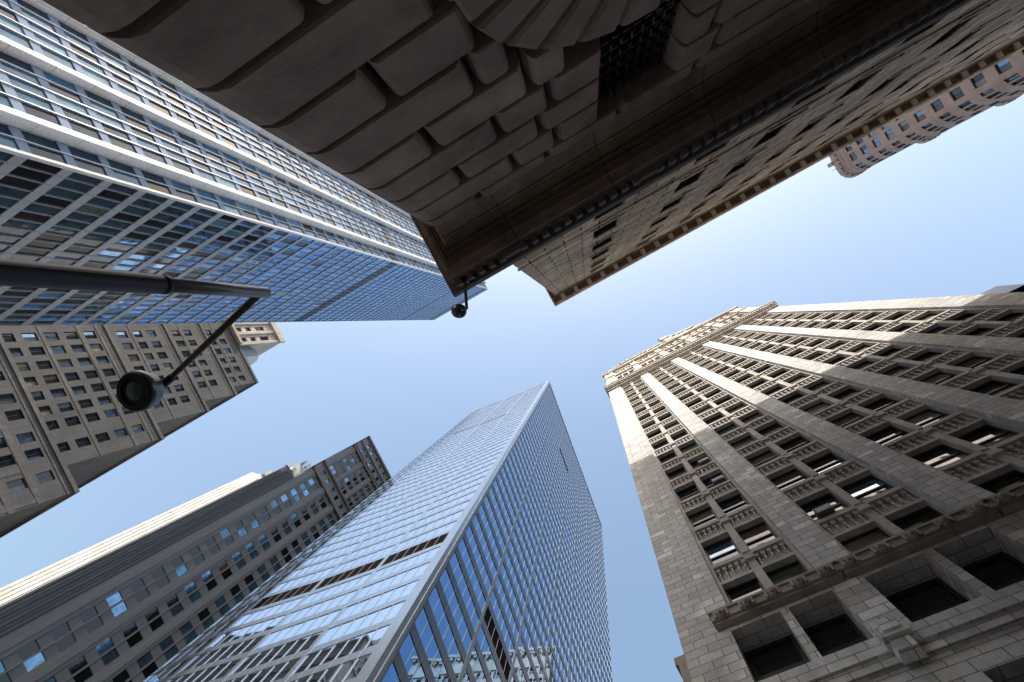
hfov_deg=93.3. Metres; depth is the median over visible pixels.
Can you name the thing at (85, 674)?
window
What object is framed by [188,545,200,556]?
window
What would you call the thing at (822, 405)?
window
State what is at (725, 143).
window
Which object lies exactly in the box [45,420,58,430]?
window
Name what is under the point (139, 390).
street lamp
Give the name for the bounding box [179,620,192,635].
window
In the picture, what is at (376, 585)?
window
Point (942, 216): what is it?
sky
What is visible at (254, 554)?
window
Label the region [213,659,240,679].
window
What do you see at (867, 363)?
window
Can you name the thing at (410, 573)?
window
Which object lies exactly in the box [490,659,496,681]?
window
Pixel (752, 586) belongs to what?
window
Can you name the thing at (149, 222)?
window
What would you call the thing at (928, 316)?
window
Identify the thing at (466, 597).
window
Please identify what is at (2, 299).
window
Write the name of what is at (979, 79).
window
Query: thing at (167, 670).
window
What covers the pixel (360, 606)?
window
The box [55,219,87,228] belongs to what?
window
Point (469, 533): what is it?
window
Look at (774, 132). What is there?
window
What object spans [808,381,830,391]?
window
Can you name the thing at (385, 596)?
window
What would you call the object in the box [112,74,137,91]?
window
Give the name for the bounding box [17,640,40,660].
window
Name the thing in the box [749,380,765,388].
window
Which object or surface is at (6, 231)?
window
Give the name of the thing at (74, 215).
window
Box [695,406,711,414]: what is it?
window
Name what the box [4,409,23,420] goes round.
window
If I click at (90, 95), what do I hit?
window
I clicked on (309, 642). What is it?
window
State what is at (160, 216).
window
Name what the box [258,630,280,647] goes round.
window
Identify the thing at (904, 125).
window
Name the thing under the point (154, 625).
window
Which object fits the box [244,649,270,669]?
window
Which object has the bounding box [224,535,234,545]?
window
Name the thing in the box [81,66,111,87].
window
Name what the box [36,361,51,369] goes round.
window
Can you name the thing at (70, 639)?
window
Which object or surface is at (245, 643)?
window
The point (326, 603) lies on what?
window
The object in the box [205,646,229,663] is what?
window
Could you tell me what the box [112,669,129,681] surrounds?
window
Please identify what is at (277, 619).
window
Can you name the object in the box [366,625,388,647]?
window
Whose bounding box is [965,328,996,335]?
window
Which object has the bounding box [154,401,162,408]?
window
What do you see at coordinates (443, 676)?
window
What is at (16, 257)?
window
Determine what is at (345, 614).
window
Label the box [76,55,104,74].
window
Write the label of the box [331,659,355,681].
window
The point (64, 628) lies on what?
window
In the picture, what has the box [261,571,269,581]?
window
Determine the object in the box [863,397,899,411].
window
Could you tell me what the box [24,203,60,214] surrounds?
window
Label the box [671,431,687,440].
window
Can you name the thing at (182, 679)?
window
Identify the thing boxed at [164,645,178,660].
window
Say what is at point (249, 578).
window
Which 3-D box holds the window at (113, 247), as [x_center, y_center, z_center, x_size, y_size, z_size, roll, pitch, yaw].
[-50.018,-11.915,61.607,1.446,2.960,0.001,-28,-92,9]
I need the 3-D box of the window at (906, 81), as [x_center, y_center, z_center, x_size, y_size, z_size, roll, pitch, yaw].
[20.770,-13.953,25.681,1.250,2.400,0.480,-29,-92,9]
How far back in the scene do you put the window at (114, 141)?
52.31 m
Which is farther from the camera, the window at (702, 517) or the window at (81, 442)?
the window at (81, 442)
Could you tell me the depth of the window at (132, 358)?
106.30 m
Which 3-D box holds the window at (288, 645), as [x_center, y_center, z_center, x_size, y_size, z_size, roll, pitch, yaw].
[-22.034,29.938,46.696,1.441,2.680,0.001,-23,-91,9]
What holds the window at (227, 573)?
in the ribbed stone tower at (143, 601)
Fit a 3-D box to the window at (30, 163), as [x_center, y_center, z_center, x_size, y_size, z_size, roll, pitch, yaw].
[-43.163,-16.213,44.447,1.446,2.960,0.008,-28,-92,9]
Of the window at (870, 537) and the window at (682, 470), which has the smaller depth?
the window at (870, 537)
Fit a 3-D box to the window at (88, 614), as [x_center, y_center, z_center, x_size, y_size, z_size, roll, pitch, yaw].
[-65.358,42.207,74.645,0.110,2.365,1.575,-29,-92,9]
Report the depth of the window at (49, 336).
92.13 m
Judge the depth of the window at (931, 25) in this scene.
15.60 m
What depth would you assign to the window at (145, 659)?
78.35 m
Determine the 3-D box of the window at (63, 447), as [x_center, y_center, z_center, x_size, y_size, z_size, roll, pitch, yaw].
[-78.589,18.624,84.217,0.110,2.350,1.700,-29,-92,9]
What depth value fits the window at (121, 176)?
52.43 m
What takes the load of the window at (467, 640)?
in the mirrored glass tower at (469, 548)
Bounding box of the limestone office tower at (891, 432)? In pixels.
[602,292,1023,681]
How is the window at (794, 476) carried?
in the limestone office tower at (891, 432)
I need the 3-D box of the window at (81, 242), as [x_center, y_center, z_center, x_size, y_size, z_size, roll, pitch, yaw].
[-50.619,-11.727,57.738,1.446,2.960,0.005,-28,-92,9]
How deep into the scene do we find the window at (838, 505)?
23.93 m
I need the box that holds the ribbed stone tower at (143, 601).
[0,436,391,681]
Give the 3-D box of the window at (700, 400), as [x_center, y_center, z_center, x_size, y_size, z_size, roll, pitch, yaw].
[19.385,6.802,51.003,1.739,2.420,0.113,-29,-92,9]
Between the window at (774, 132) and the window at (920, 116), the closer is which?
the window at (774, 132)
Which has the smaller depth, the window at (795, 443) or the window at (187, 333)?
the window at (795, 443)
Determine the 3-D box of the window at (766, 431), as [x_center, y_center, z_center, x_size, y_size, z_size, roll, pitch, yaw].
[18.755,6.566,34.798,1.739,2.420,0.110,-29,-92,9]
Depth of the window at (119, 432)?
94.95 m
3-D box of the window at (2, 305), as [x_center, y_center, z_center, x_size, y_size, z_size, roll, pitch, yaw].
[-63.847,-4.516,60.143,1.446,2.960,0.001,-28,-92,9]
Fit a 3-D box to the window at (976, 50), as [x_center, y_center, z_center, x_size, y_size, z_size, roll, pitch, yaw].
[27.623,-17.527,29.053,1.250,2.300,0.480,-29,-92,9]
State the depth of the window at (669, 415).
52.56 m
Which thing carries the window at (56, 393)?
in the setback brick tower at (70, 425)
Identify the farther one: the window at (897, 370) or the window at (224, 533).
the window at (224, 533)
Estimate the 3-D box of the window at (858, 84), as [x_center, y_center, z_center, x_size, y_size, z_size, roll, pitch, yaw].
[13.348,-10.203,18.657,1.250,2.400,0.480,-29,-92,9]
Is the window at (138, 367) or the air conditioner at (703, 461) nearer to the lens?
the air conditioner at (703, 461)
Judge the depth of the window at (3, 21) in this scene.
45.22 m
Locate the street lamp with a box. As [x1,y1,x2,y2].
[0,258,270,411]
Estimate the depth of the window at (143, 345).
109.98 m
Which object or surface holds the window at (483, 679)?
in the mirrored glass tower at (469, 548)
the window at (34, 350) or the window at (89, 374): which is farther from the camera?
the window at (89, 374)
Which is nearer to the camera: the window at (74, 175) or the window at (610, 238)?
the window at (610, 238)
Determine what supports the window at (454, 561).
in the mirrored glass tower at (469, 548)
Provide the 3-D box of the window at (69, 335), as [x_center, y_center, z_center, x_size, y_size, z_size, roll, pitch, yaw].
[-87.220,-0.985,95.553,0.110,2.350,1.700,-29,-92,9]
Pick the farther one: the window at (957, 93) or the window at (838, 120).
the window at (957, 93)
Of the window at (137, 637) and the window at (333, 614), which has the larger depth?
the window at (137, 637)
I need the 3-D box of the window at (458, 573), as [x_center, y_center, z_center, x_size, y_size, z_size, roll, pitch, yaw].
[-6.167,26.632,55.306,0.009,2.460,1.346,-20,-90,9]
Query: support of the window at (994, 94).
in the round bay building at (1001, 83)
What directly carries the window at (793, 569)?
in the limestone office tower at (891, 432)
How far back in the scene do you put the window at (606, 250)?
29.63 m
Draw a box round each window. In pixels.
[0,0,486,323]
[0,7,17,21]
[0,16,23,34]
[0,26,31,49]
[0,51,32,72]
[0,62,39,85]
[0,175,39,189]
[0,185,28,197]
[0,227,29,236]
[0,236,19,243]
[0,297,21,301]
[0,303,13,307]
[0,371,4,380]
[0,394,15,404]
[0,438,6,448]
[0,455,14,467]
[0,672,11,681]
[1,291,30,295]
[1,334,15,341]
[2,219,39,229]
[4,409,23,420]
[6,478,26,492]
[7,75,46,98]
[7,255,39,261]
[9,166,51,181]
[9,287,36,289]
[9,348,22,356]
[13,211,49,221]
[14,89,53,111]
[16,0,48,20]
[16,248,49,255]
[16,362,29,370]
[16,432,35,443]
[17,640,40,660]
[20,8,55,32]
[21,102,60,125]
[21,130,59,150]
[21,159,61,173]
[21,333,38,340]
[23,377,37,385]
[23,651,46,672]
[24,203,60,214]
[24,448,43,460]
[26,241,59,248]
[27,21,61,44]
[28,144,65,163]
[29,347,45,354]
[31,391,44,400]
[33,33,67,56]
[35,195,71,207]
[35,233,68,242]
[35,470,54,483]
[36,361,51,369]
[38,406,51,415]
[40,46,74,69]
[43,71,75,91]
[43,332,58,339]
[43,374,58,383]
[43,675,56,681]
[45,226,77,235]
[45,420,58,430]
[46,187,81,199]
[47,259,74,264]
[49,83,82,103]
[50,346,65,353]
[50,388,65,397]
[50,622,71,640]
[55,95,88,115]
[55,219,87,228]
[55,252,84,259]
[56,632,76,651]
[57,179,92,191]
[57,359,72,367]
[57,402,72,411]
[57,442,69,451]
[58,21,87,41]
[61,107,94,127]
[64,32,93,52]
[64,246,93,253]
[64,332,78,339]
[64,372,79,380]
[64,416,79,426]
[66,212,97,221]
[67,146,99,163]
[67,655,87,675]
[68,120,101,140]
[68,172,101,184]
[69,43,99,64]
[70,345,84,352]
[71,386,85,394]
[72,666,93,681]
[74,158,106,175]
[74,239,101,247]
[75,437,90,447]
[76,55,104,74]
[76,204,107,214]
[77,358,91,365]
[78,399,92,408]
[79,605,98,622]
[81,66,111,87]
[83,233,112,240]
[83,331,96,338]
[84,90,112,107]
[84,370,97,378]
[85,412,99,421]
[85,616,103,633]
[86,197,117,207]
[89,344,102,350]
[90,101,118,118]
[91,383,104,391]
[93,226,120,234]
[95,41,120,59]
[95,112,123,129]
[95,432,109,442]
[96,356,108,363]
[96,637,114,655]
[97,189,127,200]
[97,396,110,404]
[101,52,126,70]
[101,123,129,140]
[101,647,119,666]
[102,219,130,228]
[102,368,114,376]
[104,409,117,417]
[106,63,131,80]
[106,591,122,606]
[107,135,135,152]
[107,159,134,174]
[107,183,136,193]
[107,244,132,251]
[108,381,117,388]
[111,212,139,221]
[111,601,127,616]
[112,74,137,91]
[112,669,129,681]
[113,170,140,185]
[113,428,126,437]
[115,238,141,245]
[116,331,127,337]
[117,84,143,103]
[119,105,144,121]
[121,205,149,215]
[121,343,133,349]
[121,407,134,414]
[121,621,137,637]
[124,232,150,239]
[125,116,149,131]
[126,631,142,647]
[128,354,139,361]
[129,578,145,592]
[130,127,154,142]
[131,198,158,208]
[131,424,143,433]
[132,331,142,336]
[133,226,158,233]
[134,366,144,370]
[134,587,149,602]
[136,137,160,152]
[137,651,152,668]
[138,342,147,348]
[141,148,165,163]
[141,170,165,184]
[141,193,167,202]
[142,661,157,678]
[143,219,167,227]
[144,353,153,359]
[144,607,159,621]
[145,670,163,681]
[146,181,170,194]
[146,331,156,336]
[149,616,164,631]
[150,364,159,370]
[151,341,161,347]
[151,566,165,579]
[152,213,176,221]
[152,664,177,681]
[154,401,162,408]
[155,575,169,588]
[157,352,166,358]
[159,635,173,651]
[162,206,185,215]
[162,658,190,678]
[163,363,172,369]
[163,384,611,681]
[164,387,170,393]
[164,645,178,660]
[165,593,179,607]
[167,398,176,405]
[170,180,191,192]
[170,555,183,567]
[170,602,183,616]
[171,201,193,209]
[171,331,179,336]
[174,385,183,391]
[175,564,188,576]
[176,190,196,201]
[176,341,184,346]
[177,673,192,681]
[179,395,189,402]
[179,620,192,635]
[181,351,189,356]
[182,330,191,335]
[182,653,206,670]
[184,581,196,594]
[184,630,196,644]
[185,670,203,681]
[188,340,196,345]
[188,361,195,367]
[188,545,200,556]
[188,590,201,603]
[192,371,200,377]
[193,553,204,565]
[193,649,218,667]
[193,666,216,681]
[197,381,205,387]
[197,607,209,620]
[198,360,206,365]
[201,570,213,582]
[202,616,214,629]
[202,663,227,681]
[203,370,211,375]
[205,536,216,547]
[205,578,217,590]
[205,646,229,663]
[209,380,216,385]
[209,544,220,555]
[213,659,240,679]
[214,595,226,608]
[216,642,241,660]
[217,560,228,571]
[219,603,229,615]
[220,528,230,537]
[221,568,232,579]
[223,348,230,353]
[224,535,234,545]
[229,639,252,656]
[230,584,240,595]
[232,550,242,561]
[232,653,258,673]
[234,520,243,529]
[234,592,244,603]
[236,558,245,568]
[237,527,247,536]
[240,635,264,653]
[241,622,262,637]
[242,671,258,681]
[244,574,254,584]
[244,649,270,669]
[245,542,255,552]
[248,581,257,592]
[249,549,258,559]
[251,667,271,681]
[252,618,274,634]
[254,327,262,330]
[257,564,266,574]
[257,645,282,665]
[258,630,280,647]
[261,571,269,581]
[261,662,286,681]
[264,615,284,630]
[270,626,292,643]
[271,640,296,660]
[271,658,299,681]
[282,622,304,639]
[284,636,308,656]
[291,606,311,621]
[292,651,318,674]
[294,618,316,635]
[298,632,321,651]
[306,614,327,631]
[306,645,333,669]
[308,670,325,681]
[314,598,334,613]
[316,625,339,645]
[318,610,339,627]
[319,664,340,681]
[321,640,347,663]
[326,594,345,609]
[330,620,352,640]
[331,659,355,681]
[336,635,361,658]
[337,590,356,605]
[337,603,357,620]
[343,615,365,635]
[344,654,370,680]
[349,599,368,616]
[350,630,375,653]
[357,611,378,630]
[361,594,381,611]
[365,580,383,595]
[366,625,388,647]
[370,605,392,625]
[374,589,393,606]
[378,575,395,590]
[382,662,397,681]
[384,601,404,620]
[386,585,405,602]
[389,571,406,586]
[399,580,417,597]
[399,632,414,664]
[401,567,417,581]
[405,648,419,680]
[412,663,425,681]
[413,562,429,576]
[415,607,427,635]
[420,622,432,650]
[426,636,437,665]
[428,586,439,610]
[431,650,443,679]
[433,600,444,624]
[437,665,448,681]
[438,613,448,638]
[440,569,449,589]
[443,626,453,652]
[444,580,453,602]
[448,638,458,665]
[449,553,458,571]
[449,593,458,614]
[453,605,462,628]
[453,652,462,679]
[454,564,462,583]
[458,575,466,594]
[458,616,467,639]
[462,587,470,606]
[462,670,469,681]
[463,630,471,653]
[467,598,474,619]
[469,647,477,670]
[471,609,478,630]
[474,658,481,681]
[477,625,484,647]
[479,671,486,681]
[481,636,488,658]
[485,647,492,670]
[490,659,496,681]
[495,671,500,681]
[591,248,608,259]
[592,235,613,250]
[593,217,619,237]
[594,200,624,219]
[643,422,655,429]
[647,430,661,438]
[649,213,670,227]
[652,440,668,449]
[659,414,671,420]
[659,452,676,463]
[660,195,684,212]
[665,422,678,429]
[666,466,687,480]
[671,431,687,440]
[674,168,706,191]
[676,484,700,500]
[679,442,697,453]
[687,399,701,407]
[688,507,717,528]
[689,456,710,469]
[694,141,727,162]
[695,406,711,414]
[702,472,727,488]
[703,537,740,564]
[705,414,723,424]
[706,181,727,195]
[706,390,720,398]
[715,396,732,404]
[716,424,737,436]
[717,493,748,514]
[724,156,753,176]
[725,577,763,602]
[727,404,745,413]
[730,435,755,449]
[737,375,751,382]
[738,521,777,548]
[740,412,763,423]
[744,634,809,681]
[747,450,778,467]
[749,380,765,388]
[753,120,790,147]
[756,366,770,372]
[758,423,783,435]
[762,147,788,164]
[764,386,783,395]
[766,560,806,584]
[770,468,808,489]
[771,370,787,377]
[779,436,810,453]
[781,393,805,403]
[787,375,806,383]
[790,350,803,356]
[793,116,824,137]
[795,82,830,104]
[799,493,848,520]
[803,401,830,414]
[803,613,867,656]
[806,353,823,360]
[806,453,845,474]
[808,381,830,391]
[809,341,823,346]
[824,111,852,129]
[826,357,845,364]
[829,343,845,349]
[830,412,864,427]
[833,388,860,400]
[836,68,881,100]
[840,527,890,552]
[841,475,893,502]
[843,325,856,329]
[849,152,856,160]
[851,345,870,352]
[852,361,875,369]
[860,145,868,153]
[863,72,902,98]
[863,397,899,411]
[864,314,879,319]
[865,426,909,445]
[866,325,883,330]
[872,137,880,146]
[877,348,902,356]
[882,366,910,375]
[885,129,894,139]
[885,577,968,622]
[887,76,915,94]
[888,314,905,319]
[890,506,943,530]
[893,326,912,331]
[899,120,909,130]
[901,20,938,43]
[903,409,949,426]
[906,132,915,137]
[911,444,970,468]
[912,351,942,362]
[914,110,925,122]
[918,314,937,320]
[920,372,956,384]
[922,122,932,128]
[924,13,978,50]
[926,327,949,333]
[931,98,943,111]
[940,112,950,118]
[941,27,982,54]
[950,86,964,100]
[951,313,979,320]
[953,36,986,57]
[953,356,993,368]
[957,50,978,63]
[957,424,1019,449]
[959,100,971,107]
[960,551,1023,590]
[965,104,976,109]
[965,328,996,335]
[969,380,1018,395]
[971,72,986,87]
[980,87,993,95]
[987,91,1000,97]
[995,58,1011,73]
[995,313,1023,321]
[1005,73,1020,82]
[1011,77,1023,84]
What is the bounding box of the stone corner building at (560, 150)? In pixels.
[42,0,1023,305]
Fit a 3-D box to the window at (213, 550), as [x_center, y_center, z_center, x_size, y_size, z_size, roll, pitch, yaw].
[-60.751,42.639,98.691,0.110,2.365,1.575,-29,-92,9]
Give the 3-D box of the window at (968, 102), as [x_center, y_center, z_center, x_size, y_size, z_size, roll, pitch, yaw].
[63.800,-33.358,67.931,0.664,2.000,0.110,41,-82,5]
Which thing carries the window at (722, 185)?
in the stone corner building at (560, 150)
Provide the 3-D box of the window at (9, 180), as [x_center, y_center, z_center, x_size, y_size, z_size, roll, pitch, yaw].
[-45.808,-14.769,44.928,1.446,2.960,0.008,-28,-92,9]
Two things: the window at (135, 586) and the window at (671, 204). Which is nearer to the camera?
the window at (671, 204)
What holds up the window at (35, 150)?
in the stepped glass tower at (114, 156)
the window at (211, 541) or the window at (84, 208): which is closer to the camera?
the window at (84, 208)
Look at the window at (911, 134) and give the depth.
79.53 m
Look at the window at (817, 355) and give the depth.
46.23 m
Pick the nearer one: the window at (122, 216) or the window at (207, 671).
the window at (207, 671)
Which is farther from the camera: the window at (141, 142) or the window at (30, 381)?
the window at (30, 381)
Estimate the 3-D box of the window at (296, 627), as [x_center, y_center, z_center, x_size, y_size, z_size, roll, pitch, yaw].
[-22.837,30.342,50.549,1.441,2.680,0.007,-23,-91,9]
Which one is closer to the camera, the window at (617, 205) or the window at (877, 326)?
the window at (617, 205)
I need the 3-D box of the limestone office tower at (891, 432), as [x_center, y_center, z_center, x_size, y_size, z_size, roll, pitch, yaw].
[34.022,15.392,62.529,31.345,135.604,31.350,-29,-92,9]
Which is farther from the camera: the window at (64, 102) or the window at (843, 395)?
the window at (64, 102)
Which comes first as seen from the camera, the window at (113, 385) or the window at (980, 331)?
the window at (980, 331)
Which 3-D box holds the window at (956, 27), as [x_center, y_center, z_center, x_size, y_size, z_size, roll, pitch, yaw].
[16.425,-11.883,18.098,1.250,2.400,0.484,-29,-92,9]
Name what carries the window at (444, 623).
in the mirrored glass tower at (469, 548)
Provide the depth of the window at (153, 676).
54.12 m
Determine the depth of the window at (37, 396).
84.93 m
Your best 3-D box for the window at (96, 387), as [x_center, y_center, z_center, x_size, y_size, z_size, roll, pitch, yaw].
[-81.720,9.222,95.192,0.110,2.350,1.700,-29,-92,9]
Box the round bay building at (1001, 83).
[827,49,1023,177]
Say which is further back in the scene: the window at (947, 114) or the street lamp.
the window at (947, 114)
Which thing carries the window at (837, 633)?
in the limestone office tower at (891, 432)
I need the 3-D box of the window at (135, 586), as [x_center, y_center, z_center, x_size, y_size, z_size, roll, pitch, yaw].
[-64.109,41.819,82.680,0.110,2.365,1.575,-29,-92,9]
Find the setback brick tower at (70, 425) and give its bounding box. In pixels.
[0,322,285,537]
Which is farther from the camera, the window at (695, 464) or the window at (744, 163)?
the window at (695, 464)
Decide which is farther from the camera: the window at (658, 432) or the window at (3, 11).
the window at (658, 432)
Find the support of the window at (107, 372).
in the setback brick tower at (70, 425)
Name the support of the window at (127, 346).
in the setback brick tower at (70, 425)
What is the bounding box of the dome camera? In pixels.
[451,279,473,317]
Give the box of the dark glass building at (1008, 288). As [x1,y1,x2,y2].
[981,284,1023,293]
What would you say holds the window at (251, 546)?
in the ribbed stone tower at (143, 601)
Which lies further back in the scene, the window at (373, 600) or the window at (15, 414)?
the window at (15, 414)
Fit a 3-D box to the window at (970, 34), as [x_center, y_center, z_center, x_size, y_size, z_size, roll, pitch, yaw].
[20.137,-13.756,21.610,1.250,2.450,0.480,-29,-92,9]
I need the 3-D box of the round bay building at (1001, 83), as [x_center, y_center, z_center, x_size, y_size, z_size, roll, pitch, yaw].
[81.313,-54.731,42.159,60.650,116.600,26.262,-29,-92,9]
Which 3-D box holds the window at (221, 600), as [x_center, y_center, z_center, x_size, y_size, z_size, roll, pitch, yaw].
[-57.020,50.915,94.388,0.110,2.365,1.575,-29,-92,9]
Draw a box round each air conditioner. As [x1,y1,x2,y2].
[697,456,709,465]
[711,475,725,485]
[812,503,835,519]
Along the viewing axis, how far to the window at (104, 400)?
95.22 m
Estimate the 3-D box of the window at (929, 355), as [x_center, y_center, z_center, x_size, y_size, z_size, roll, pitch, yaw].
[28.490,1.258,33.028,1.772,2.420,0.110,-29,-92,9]
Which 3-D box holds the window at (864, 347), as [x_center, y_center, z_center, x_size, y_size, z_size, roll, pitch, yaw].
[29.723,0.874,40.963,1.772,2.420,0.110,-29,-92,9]
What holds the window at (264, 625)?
in the mirrored glass tower at (469, 548)
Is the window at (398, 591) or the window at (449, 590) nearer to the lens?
the window at (398, 591)
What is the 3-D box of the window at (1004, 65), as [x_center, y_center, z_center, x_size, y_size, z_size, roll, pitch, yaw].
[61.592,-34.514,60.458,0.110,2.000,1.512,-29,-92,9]
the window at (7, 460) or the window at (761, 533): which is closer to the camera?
the window at (761, 533)
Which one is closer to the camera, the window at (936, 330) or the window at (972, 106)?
the window at (936, 330)
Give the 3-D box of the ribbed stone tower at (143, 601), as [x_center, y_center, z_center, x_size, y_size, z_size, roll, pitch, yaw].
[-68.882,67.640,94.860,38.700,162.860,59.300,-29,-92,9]
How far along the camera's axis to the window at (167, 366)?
113.23 m
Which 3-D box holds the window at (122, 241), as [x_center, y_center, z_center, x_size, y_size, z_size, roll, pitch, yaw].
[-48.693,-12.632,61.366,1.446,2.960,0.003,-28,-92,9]
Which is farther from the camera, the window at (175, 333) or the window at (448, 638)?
the window at (175, 333)
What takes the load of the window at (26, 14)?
in the stepped glass tower at (114, 156)
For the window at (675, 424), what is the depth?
48.48 m
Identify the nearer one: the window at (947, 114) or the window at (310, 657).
the window at (310, 657)
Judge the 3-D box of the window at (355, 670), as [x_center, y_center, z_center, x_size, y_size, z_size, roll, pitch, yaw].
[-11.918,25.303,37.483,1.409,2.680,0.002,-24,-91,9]
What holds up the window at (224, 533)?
in the ribbed stone tower at (143, 601)
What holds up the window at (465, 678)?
in the mirrored glass tower at (469, 548)
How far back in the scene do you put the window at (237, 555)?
102.70 m
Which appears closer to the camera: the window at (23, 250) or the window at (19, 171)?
the window at (19, 171)
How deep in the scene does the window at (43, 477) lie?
79.10 m
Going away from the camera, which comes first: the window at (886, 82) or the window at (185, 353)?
the window at (886, 82)
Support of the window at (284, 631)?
in the mirrored glass tower at (469, 548)
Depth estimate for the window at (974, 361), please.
29.61 m
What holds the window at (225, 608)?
in the ribbed stone tower at (143, 601)
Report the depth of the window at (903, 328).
41.19 m
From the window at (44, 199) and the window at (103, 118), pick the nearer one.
the window at (44, 199)
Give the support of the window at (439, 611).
in the mirrored glass tower at (469, 548)
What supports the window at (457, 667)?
in the mirrored glass tower at (469, 548)
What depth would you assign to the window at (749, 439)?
35.83 m
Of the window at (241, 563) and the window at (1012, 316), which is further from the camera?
the window at (241, 563)
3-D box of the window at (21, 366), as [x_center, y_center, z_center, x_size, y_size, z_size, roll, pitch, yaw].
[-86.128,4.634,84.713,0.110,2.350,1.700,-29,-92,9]
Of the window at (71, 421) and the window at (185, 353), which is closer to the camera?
the window at (71, 421)
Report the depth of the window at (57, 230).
53.70 m
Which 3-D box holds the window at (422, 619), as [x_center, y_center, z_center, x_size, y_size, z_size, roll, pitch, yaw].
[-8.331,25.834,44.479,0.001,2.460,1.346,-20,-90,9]
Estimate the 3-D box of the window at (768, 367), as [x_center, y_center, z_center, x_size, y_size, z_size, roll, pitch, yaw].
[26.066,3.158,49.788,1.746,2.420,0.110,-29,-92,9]
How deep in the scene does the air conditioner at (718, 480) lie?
30.63 m
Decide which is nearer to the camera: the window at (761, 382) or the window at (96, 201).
the window at (761, 382)
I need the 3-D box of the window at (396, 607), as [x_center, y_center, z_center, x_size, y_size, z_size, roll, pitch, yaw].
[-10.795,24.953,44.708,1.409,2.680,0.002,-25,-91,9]
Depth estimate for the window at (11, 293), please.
59.79 m
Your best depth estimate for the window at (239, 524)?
106.82 m
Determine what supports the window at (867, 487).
in the limestone office tower at (891, 432)
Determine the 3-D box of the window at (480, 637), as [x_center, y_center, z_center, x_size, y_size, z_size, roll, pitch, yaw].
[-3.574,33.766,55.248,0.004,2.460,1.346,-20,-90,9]
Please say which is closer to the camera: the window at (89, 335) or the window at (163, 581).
the window at (163, 581)
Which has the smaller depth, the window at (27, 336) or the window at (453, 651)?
the window at (453, 651)
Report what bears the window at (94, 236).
in the stepped glass tower at (114, 156)
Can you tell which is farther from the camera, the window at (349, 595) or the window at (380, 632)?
the window at (349, 595)
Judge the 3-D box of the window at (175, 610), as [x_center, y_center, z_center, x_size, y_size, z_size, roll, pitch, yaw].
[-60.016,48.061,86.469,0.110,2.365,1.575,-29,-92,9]
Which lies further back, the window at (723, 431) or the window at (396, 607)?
the window at (396, 607)
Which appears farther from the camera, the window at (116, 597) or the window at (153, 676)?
the window at (116, 597)
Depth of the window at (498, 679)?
55.86 m
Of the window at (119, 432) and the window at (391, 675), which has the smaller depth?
the window at (391, 675)
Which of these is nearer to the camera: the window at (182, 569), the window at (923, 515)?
the window at (923, 515)
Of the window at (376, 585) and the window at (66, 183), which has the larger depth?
the window at (376, 585)
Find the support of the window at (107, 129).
in the stepped glass tower at (114, 156)
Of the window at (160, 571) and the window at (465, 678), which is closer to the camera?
the window at (465, 678)
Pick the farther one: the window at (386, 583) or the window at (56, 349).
the window at (56, 349)
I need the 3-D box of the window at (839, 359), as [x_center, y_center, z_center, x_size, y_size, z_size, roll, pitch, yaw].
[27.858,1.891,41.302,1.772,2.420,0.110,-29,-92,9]
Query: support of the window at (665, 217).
in the stone corner building at (560, 150)
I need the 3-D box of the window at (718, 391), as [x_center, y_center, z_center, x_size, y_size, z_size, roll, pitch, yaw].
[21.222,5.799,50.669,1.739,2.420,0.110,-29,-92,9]
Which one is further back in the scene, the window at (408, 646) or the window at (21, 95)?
the window at (21, 95)
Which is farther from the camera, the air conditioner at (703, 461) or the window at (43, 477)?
the window at (43, 477)
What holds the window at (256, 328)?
in the setback brick tower at (70, 425)
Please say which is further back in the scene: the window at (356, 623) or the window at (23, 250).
the window at (23, 250)
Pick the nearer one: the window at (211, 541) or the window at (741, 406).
the window at (741, 406)
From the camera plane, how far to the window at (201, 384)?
120.24 m
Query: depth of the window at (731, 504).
28.25 m
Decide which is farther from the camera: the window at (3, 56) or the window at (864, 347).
the window at (3, 56)
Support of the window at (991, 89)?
in the round bay building at (1001, 83)
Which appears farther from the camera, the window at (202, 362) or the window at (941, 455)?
the window at (202, 362)
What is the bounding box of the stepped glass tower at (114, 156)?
[0,0,487,325]
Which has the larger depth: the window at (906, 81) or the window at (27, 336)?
the window at (27, 336)
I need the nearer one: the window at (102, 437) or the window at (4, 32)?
the window at (4, 32)
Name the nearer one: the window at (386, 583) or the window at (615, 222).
the window at (615, 222)
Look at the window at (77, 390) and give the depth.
91.74 m
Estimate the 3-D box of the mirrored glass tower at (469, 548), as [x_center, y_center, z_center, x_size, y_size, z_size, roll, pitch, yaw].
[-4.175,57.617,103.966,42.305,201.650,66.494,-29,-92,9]
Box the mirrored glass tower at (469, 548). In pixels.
[142,381,612,681]
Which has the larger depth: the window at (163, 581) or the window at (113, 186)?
the window at (163, 581)
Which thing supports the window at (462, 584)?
in the mirrored glass tower at (469, 548)
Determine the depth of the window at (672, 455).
40.71 m
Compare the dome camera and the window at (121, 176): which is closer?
the dome camera
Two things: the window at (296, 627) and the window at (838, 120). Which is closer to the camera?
the window at (838, 120)
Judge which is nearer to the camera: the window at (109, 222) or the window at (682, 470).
the window at (682, 470)
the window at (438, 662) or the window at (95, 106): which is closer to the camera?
the window at (438, 662)
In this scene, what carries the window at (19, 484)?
in the setback brick tower at (70, 425)
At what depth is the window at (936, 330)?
37.14 m
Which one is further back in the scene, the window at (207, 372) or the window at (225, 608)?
the window at (207, 372)
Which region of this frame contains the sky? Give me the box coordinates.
[0,94,1023,681]
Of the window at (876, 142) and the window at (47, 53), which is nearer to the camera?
the window at (47, 53)
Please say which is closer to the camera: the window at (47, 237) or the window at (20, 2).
the window at (20, 2)
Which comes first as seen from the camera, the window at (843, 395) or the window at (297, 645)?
the window at (843, 395)

